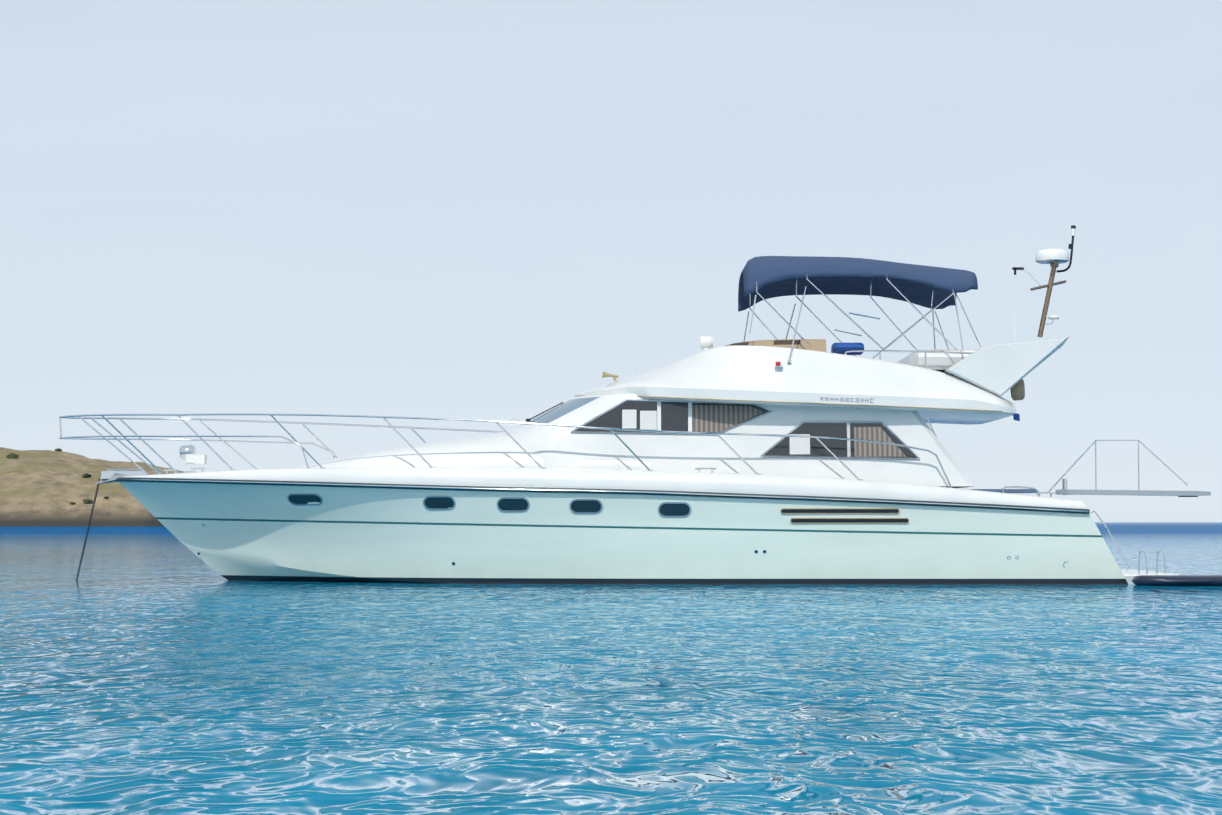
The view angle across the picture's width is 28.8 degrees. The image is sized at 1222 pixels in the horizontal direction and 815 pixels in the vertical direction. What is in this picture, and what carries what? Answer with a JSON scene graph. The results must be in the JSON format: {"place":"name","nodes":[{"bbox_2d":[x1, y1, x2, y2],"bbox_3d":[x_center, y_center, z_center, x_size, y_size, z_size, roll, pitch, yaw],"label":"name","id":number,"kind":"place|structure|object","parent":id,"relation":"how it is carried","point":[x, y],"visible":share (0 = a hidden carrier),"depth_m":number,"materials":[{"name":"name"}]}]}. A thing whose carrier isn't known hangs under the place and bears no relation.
{"place":"outdoors","nodes":[
{"label":"outdoors","id":0,"kind":"place"},
{"bbox_2d":[0,447,183,526],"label":"headland","id":1,"kind":"structure","parent":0,"point":[57,487],"depth_m":400.74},
{"bbox_2d":[0,522,1221,814],"bbox_3d":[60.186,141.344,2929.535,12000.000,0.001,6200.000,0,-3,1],"label":"water","id":2,"kind":"structure","parent":0,"point":[160,670],"depth_m":11.59,"materials":[{"name":"blue liquid"}]},
{"bbox_2d":[59,225,1221,585],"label":"yacht","id":3,"kind":"object","parent":2,"relation":"on","point":[797,461],"visible":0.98,"depth_m":31.77,"materials":[{"name":"white plastic"}]},
{"bbox_2d":[0,0,1221,521],"label":"sky","id":4,"kind":"structure","parent":0,"point":[451,209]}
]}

